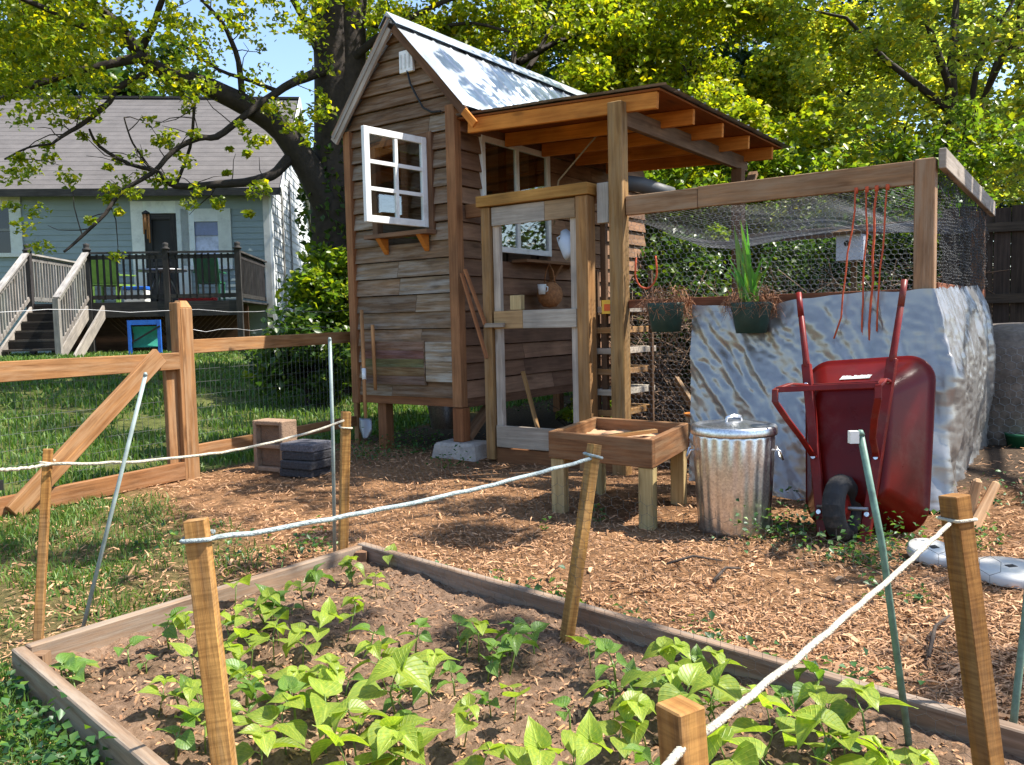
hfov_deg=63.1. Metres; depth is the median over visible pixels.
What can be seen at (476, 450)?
footing stone
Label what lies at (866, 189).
red string
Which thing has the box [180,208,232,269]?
window
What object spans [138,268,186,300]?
patio table
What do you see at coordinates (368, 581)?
bean plant
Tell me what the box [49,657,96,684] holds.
seedling
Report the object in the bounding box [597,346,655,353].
offcut board
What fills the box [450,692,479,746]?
bean plant
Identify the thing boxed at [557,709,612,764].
bean plant
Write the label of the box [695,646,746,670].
bean plant
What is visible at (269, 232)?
house
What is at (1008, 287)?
board fence
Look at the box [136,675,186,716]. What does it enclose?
bean plant
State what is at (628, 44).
yellow tree
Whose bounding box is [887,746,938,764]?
bean plant
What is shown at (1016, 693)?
thin pole
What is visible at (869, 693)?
bean plant
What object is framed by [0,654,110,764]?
edge grass
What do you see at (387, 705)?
seedling
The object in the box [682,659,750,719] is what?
bean plant
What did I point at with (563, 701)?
seedling
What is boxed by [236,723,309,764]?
bean plant
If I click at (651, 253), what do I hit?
shrub
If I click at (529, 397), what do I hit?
lath
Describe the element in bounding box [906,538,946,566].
round lid
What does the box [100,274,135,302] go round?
patio chair
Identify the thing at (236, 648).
bean plant
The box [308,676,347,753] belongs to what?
bean plant
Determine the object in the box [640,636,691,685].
bean plant
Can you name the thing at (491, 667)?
seedling
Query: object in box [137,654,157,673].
seedling
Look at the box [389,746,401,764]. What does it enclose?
seedling
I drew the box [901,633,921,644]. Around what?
dry twig
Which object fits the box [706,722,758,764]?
bean plant
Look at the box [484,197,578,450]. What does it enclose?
screen door
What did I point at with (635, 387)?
offcut board
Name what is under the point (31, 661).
raised bed
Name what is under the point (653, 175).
shrub
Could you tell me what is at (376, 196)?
window frame
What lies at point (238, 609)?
bean plant
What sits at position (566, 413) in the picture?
plant
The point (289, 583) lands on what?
bean plant
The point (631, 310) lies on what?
offcut board
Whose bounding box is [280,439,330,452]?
paver
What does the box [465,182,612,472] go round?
door frame
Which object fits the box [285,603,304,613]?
seedling
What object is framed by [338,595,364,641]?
bean plant
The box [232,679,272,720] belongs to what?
seedling
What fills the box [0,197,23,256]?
window
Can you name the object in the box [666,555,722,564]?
dry twig
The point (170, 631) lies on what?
seedling
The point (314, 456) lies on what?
paver
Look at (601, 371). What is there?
offcut board
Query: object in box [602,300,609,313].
yellow tag
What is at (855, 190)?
red string
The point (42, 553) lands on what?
wooden stake
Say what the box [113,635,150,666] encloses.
seedling
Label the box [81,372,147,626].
thin pole
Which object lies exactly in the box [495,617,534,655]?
seedling
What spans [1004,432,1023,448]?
green pot
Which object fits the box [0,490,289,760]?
patchy grass
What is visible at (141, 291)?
cooler
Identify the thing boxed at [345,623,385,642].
seedling
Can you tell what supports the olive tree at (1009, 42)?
on the ground at (546, 419)
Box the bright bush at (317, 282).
[275,241,349,400]
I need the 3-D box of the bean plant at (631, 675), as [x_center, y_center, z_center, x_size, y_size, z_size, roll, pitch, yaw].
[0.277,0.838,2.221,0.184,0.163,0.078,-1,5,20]
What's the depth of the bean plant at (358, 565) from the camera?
3.47 m
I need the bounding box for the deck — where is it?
[0,241,268,356]
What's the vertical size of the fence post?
1.440 m
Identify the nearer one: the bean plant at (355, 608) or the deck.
the bean plant at (355, 608)
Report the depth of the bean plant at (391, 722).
1.88 m
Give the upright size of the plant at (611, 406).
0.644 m
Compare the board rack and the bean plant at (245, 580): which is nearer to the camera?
the bean plant at (245, 580)
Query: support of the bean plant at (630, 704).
on the soil
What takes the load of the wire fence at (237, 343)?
on the ground at (546, 419)
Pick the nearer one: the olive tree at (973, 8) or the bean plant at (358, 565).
the bean plant at (358, 565)
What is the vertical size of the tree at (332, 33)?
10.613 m
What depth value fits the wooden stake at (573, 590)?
2.84 m
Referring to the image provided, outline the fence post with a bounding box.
[169,301,199,479]
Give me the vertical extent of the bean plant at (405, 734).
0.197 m
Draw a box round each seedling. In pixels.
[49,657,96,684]
[54,652,76,676]
[65,661,85,687]
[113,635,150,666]
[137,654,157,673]
[152,607,186,648]
[152,708,203,760]
[161,673,202,713]
[222,620,245,635]
[226,658,258,707]
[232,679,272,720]
[233,583,285,629]
[251,590,288,628]
[273,674,311,719]
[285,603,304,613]
[302,562,335,598]
[341,562,355,581]
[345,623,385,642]
[345,673,364,697]
[383,684,409,712]
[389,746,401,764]
[395,618,432,652]
[397,709,424,724]
[412,662,435,704]
[434,660,467,698]
[452,614,475,635]
[456,629,480,656]
[472,690,499,717]
[473,697,487,715]
[479,646,513,682]
[481,638,505,675]
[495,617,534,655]
[495,623,541,674]
[525,621,549,653]
[545,696,573,729]
[583,638,597,657]
[589,680,619,712]
[594,637,627,690]
[622,657,641,689]
[622,743,659,764]
[627,679,642,690]
[653,676,685,693]
[681,644,708,685]
[698,691,724,721]
[770,684,798,716]
[792,659,824,711]
[816,737,838,760]
[820,724,861,755]
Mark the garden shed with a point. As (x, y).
(417, 88)
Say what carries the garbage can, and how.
on the ground at (546, 419)
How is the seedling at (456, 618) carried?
on the soil
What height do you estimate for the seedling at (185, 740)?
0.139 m
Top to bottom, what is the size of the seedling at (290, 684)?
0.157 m
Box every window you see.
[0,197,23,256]
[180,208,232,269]
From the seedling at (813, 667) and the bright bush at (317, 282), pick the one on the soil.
the seedling at (813, 667)
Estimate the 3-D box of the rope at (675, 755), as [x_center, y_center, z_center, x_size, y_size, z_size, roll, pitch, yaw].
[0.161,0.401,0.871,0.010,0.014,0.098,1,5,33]
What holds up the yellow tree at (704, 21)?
on the ground at (546, 419)
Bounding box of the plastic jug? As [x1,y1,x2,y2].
[557,229,570,260]
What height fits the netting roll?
0.178 m
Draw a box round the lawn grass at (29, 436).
[0,349,572,496]
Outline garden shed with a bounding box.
[331,11,646,449]
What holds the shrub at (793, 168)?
on the ground at (546, 419)
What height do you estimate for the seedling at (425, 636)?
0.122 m
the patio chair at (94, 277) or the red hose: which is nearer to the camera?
the red hose
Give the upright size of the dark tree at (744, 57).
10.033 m
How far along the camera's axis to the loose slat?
4.95 m
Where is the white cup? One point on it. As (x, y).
(541, 288)
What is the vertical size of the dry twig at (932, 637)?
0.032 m
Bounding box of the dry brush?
[600,237,1009,422]
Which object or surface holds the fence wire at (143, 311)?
attached to the fence post
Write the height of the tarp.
1.319 m
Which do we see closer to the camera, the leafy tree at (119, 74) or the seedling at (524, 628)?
the seedling at (524, 628)
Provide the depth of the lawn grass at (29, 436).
9.59 m
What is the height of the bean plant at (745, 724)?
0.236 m
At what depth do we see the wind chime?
19.23 m
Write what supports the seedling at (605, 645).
on the soil
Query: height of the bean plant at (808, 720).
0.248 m
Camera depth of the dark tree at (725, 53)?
18.00 m
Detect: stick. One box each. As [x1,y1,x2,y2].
[460,273,488,358]
[463,269,486,324]
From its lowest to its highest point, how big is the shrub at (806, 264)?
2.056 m
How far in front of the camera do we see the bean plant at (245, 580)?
3.18 m
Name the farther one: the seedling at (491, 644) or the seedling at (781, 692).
the seedling at (491, 644)
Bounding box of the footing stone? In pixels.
[432,439,486,461]
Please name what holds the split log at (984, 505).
on the ground at (546, 419)
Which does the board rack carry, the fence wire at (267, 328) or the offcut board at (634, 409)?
the offcut board at (634, 409)
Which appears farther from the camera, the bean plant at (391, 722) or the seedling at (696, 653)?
the seedling at (696, 653)
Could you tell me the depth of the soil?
2.51 m
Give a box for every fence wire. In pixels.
[0,309,344,312]
[193,326,347,331]
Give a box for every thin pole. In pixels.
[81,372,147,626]
[328,337,335,551]
[858,430,912,745]
[1009,591,1023,723]
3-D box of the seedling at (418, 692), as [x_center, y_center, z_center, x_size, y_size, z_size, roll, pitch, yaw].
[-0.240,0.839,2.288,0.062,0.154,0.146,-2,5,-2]
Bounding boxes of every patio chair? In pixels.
[91,260,119,302]
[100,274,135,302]
[193,258,226,299]
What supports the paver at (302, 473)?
on the ground at (546, 419)
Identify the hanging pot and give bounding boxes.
[636,284,696,331]
[713,220,787,332]
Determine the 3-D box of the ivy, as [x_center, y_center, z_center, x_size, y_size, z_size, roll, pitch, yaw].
[-2.600,-1.869,12.095,1.071,3.974,1.081,-1,4,0]
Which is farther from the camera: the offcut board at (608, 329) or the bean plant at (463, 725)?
the offcut board at (608, 329)
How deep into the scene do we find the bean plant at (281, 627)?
2.67 m
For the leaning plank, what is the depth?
6.68 m
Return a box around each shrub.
[596,223,725,415]
[643,166,751,409]
[657,255,815,392]
[679,130,911,276]
[758,222,909,293]
[815,151,977,289]
[831,94,1023,216]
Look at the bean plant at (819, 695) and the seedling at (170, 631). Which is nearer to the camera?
the bean plant at (819, 695)
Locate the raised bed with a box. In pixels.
[11,542,1023,764]
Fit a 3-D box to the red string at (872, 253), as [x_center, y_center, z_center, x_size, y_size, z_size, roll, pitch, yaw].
[2.149,-0.686,4.957,0.073,0.962,0.027,-4,5,-29]
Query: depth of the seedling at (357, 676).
2.42 m
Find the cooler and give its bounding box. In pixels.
[122,286,149,301]
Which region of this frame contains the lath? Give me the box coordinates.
[521,371,539,427]
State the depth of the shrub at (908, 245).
9.06 m
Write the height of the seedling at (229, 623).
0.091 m
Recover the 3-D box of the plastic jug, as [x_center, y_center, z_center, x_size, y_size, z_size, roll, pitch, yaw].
[0.430,-1.052,6.331,0.173,0.220,0.160,-28,-12,34]
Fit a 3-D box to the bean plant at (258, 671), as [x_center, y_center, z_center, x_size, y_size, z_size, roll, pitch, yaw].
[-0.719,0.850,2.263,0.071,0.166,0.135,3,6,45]
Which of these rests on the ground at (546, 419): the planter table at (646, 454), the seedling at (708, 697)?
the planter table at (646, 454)
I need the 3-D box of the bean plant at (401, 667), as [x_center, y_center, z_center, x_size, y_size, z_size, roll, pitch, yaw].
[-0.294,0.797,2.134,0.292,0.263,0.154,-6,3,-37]
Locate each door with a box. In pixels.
[130,201,192,301]
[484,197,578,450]
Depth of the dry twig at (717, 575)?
3.55 m
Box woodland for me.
[366,6,1023,352]
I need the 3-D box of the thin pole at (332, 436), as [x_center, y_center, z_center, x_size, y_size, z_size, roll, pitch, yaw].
[-0.861,0.319,4.000,0.021,1.071,0.062,-4,5,-30]
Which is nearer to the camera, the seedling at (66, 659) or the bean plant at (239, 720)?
the bean plant at (239, 720)
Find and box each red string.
[833,187,857,338]
[861,186,868,334]
[868,185,878,340]
[876,184,889,330]
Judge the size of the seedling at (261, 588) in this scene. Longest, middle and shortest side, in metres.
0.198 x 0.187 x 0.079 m
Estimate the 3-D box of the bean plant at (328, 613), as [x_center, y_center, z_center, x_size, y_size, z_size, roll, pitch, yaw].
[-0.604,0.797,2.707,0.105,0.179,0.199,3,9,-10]
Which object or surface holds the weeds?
on the ground at (546, 419)
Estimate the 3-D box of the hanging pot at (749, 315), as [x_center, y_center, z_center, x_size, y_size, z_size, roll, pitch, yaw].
[1.524,-0.670,5.276,0.474,0.714,0.408,2,5,36]
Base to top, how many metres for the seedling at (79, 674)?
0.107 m
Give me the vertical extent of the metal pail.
0.230 m
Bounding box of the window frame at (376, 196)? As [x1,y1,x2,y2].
[370,131,438,233]
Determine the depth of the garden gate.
5.58 m
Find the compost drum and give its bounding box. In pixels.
[987,322,1023,445]
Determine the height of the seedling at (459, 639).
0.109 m
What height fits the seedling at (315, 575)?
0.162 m
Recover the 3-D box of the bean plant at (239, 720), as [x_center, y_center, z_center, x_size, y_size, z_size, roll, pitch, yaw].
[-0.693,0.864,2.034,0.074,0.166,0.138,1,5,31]
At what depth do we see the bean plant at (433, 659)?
2.44 m
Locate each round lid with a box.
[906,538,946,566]
[979,556,1023,588]
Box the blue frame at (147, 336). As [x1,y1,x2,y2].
[127,320,162,354]
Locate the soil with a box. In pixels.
[49,559,1023,764]
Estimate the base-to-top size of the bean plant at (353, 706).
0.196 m
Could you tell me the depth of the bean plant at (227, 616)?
2.79 m
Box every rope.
[0,459,55,471]
[52,419,352,465]
[179,452,602,543]
[661,746,685,764]
[706,515,977,736]
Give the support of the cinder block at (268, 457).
on the ground at (546, 419)
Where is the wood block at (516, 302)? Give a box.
[510,295,524,309]
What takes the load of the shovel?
attached to the garden shed
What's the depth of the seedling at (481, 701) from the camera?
2.22 m
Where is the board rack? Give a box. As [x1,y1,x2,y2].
[596,270,654,420]
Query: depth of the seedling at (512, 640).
2.54 m
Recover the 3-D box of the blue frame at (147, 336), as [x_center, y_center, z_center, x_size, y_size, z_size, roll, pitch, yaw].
[-6.967,-0.849,15.851,0.616,0.676,0.180,-2,4,-6]
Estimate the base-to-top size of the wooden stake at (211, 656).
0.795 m
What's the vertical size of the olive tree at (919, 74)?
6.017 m
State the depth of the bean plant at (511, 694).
2.17 m
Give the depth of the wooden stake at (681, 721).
0.92 m
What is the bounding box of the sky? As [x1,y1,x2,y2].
[0,0,1023,282]
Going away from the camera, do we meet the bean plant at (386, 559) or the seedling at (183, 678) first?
the seedling at (183, 678)
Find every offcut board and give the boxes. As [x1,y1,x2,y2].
[597,326,648,333]
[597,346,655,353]
[597,365,654,374]
[597,384,654,395]
[598,307,647,312]
[598,403,648,415]
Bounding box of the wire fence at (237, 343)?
[193,331,361,459]
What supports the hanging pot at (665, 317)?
hanging from the chicken run
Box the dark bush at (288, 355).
[240,301,351,405]
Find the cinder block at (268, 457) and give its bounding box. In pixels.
[252,418,296,471]
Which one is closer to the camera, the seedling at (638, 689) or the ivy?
the seedling at (638, 689)
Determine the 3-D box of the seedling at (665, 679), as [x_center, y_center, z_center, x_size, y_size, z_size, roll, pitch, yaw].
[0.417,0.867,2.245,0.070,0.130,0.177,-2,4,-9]
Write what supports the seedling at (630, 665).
on the soil
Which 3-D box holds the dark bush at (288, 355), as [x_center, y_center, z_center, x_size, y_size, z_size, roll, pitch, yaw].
[-2.669,-0.293,10.842,1.752,1.518,1.604,-1,4,0]
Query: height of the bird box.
1.455 m
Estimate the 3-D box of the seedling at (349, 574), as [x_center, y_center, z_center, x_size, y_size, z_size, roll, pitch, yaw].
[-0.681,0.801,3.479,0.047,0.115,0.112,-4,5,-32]
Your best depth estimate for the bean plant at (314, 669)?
2.33 m
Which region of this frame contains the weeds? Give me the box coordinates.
[0,394,1023,764]
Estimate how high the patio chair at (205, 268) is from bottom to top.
0.920 m
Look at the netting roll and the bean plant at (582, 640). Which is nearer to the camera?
the bean plant at (582, 640)
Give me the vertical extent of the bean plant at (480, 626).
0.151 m
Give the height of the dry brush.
2.403 m
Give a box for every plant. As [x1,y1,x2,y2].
[75,656,100,678]
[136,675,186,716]
[166,704,205,753]
[167,641,197,678]
[171,611,194,657]
[177,678,203,722]
[199,699,256,736]
[220,610,234,625]
[223,641,242,678]
[224,627,269,676]
[225,574,250,604]
[228,665,268,712]
[233,598,266,634]
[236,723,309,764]
[243,692,307,754]
[246,622,294,665]
[254,587,281,634]
[267,609,288,645]
[267,665,316,695]
[282,622,320,664]
[284,580,311,609]
[299,664,331,700]
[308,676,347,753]
[309,596,342,648]
[310,724,401,764]
[315,653,346,701]
[329,698,388,755]
[338,555,364,583]
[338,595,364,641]
[347,637,414,689]
[347,637,434,714]
[358,572,390,597]
[367,713,425,764]
[370,714,447,764]
[382,543,396,566]
[409,648,460,666]
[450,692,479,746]
[452,742,509,764]
[458,617,504,661]
[499,683,530,720]
[505,715,563,764]
[548,393,572,425]
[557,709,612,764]
[565,634,596,668]
[581,669,647,717]
[598,715,639,762]
[601,398,640,417]
[606,690,656,753]
[632,664,681,688]
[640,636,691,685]
[658,662,706,701]
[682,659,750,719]
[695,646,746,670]
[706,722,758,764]
[725,737,798,764]
[731,684,816,764]
[782,705,880,764]
[795,682,846,737]
[829,678,918,750]
[858,735,899,764]
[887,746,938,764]
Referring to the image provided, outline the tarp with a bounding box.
[689,285,995,510]
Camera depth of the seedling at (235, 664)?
2.35 m
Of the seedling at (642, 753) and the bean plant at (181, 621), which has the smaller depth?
the seedling at (642, 753)
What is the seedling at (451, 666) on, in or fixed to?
on the soil
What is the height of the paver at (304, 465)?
0.062 m
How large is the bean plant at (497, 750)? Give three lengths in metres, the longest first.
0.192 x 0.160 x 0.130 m
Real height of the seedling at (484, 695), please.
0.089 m
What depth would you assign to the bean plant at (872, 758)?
1.76 m
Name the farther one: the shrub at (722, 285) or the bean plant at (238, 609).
the shrub at (722, 285)
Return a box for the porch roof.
[456,82,791,475]
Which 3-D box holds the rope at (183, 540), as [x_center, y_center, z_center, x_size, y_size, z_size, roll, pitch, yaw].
[-0.202,0.305,2.346,0.086,0.051,1.511,2,6,43]
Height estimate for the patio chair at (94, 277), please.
0.920 m
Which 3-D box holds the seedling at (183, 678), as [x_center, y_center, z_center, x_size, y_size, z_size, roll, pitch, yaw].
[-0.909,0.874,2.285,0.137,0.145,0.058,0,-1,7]
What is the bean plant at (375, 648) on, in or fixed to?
on the soil
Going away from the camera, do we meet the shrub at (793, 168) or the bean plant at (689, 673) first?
the bean plant at (689, 673)
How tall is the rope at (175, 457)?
0.070 m
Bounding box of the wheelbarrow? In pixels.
[772,279,935,544]
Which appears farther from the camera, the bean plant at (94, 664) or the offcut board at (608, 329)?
the offcut board at (608, 329)
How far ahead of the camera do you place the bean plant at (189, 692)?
2.21 m
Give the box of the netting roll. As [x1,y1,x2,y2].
[628,176,675,193]
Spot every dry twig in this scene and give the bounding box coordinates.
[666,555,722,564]
[712,566,741,581]
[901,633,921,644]
[928,614,949,658]
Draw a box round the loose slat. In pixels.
[605,429,657,436]
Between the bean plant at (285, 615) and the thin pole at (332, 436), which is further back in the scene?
the thin pole at (332, 436)
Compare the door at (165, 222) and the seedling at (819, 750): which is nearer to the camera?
the seedling at (819, 750)
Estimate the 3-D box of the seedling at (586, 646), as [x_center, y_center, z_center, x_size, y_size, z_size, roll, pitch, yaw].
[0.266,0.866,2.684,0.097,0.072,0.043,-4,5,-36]
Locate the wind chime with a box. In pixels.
[142,210,150,242]
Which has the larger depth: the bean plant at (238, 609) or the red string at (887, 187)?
the red string at (887, 187)
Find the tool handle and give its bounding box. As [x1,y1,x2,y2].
[371,325,376,389]
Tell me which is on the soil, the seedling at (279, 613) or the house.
the seedling at (279, 613)
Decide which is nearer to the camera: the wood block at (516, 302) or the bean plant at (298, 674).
the bean plant at (298, 674)
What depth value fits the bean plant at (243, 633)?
2.54 m
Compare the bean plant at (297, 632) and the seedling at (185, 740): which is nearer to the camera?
the seedling at (185, 740)
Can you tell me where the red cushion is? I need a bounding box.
[178,297,217,300]
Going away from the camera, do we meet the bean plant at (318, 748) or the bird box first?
the bean plant at (318, 748)
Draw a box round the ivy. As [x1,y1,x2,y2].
[294,108,346,389]
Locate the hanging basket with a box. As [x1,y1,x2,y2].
[537,264,562,307]
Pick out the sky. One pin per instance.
(289, 54)
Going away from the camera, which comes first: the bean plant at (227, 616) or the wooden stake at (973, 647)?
the wooden stake at (973, 647)
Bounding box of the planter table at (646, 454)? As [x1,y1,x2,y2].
[548,417,687,530]
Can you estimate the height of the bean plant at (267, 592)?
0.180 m
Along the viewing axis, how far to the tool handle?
7.40 m
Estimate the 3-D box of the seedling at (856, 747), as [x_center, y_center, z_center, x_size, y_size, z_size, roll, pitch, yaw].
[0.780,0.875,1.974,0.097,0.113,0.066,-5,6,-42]
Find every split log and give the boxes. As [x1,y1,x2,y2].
[969,478,981,513]
[973,481,999,532]
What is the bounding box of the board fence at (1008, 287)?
[942,204,1023,322]
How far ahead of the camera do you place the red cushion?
16.91 m
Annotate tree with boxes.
[0,0,532,394]
[0,11,222,95]
[366,0,699,155]
[500,0,789,361]
[549,0,853,372]
[647,75,851,295]
[707,0,948,273]
[738,0,1023,210]
[744,5,1023,260]
[884,0,1023,204]
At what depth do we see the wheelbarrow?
4.20 m
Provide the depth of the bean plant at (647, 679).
2.26 m
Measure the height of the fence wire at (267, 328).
0.030 m
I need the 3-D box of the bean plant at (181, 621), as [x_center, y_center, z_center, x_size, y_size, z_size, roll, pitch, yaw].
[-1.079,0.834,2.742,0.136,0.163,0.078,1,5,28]
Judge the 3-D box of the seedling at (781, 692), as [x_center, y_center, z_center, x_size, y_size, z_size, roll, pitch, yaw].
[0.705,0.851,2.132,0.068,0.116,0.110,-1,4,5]
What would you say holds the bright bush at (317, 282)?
on the ground at (546, 419)
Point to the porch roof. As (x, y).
(658, 126)
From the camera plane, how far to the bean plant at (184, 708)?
2.10 m
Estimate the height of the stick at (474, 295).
0.457 m
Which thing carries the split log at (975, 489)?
on the ground at (546, 419)
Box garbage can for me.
[686,414,783,538]
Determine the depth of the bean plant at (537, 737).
1.82 m
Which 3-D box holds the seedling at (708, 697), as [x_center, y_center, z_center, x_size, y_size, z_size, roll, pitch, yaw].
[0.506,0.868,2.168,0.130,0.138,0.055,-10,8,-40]
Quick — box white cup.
[537,284,548,293]
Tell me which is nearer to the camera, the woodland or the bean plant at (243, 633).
the bean plant at (243, 633)
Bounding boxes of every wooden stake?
[33,449,52,641]
[183,517,237,764]
[338,411,350,550]
[560,443,601,643]
[656,695,708,764]
[938,493,1004,764]
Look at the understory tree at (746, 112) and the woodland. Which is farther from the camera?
the woodland
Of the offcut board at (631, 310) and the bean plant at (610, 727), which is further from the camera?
the offcut board at (631, 310)
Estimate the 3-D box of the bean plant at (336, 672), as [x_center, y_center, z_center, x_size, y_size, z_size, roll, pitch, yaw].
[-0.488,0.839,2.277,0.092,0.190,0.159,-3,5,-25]
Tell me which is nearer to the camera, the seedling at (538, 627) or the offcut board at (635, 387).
the seedling at (538, 627)
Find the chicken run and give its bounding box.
[626,148,995,469]
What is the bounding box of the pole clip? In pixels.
[848,430,858,443]
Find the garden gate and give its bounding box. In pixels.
[0,349,185,518]
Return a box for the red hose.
[634,256,657,288]
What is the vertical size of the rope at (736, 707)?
0.031 m
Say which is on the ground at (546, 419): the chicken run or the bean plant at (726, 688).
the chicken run
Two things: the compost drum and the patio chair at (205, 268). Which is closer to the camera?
the compost drum
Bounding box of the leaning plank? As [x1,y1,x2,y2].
[674,377,690,408]
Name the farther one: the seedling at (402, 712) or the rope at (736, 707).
the seedling at (402, 712)
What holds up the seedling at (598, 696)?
on the soil
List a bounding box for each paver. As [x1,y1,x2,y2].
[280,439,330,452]
[280,457,331,470]
[280,466,331,477]
[282,449,330,460]
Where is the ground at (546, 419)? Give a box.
[0,349,1023,763]
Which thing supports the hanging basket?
hanging from the garden shed
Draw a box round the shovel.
[359,310,371,439]
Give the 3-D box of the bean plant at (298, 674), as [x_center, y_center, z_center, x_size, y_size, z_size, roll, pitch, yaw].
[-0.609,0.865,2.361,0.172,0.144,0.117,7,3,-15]
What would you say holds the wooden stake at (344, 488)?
on the ground at (546, 419)
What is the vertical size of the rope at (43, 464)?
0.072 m
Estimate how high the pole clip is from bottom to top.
0.030 m
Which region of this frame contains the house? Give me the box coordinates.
[0,95,310,353]
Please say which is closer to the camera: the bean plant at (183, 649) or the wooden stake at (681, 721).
the wooden stake at (681, 721)
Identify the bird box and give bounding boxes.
[831,227,869,290]
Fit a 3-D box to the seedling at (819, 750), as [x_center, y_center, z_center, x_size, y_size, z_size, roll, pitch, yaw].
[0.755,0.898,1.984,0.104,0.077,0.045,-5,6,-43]
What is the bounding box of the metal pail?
[427,406,453,429]
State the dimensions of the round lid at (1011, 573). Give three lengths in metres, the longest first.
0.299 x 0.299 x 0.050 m
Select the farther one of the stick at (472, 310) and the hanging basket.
the hanging basket
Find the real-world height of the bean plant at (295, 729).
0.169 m
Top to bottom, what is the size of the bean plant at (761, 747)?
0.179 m

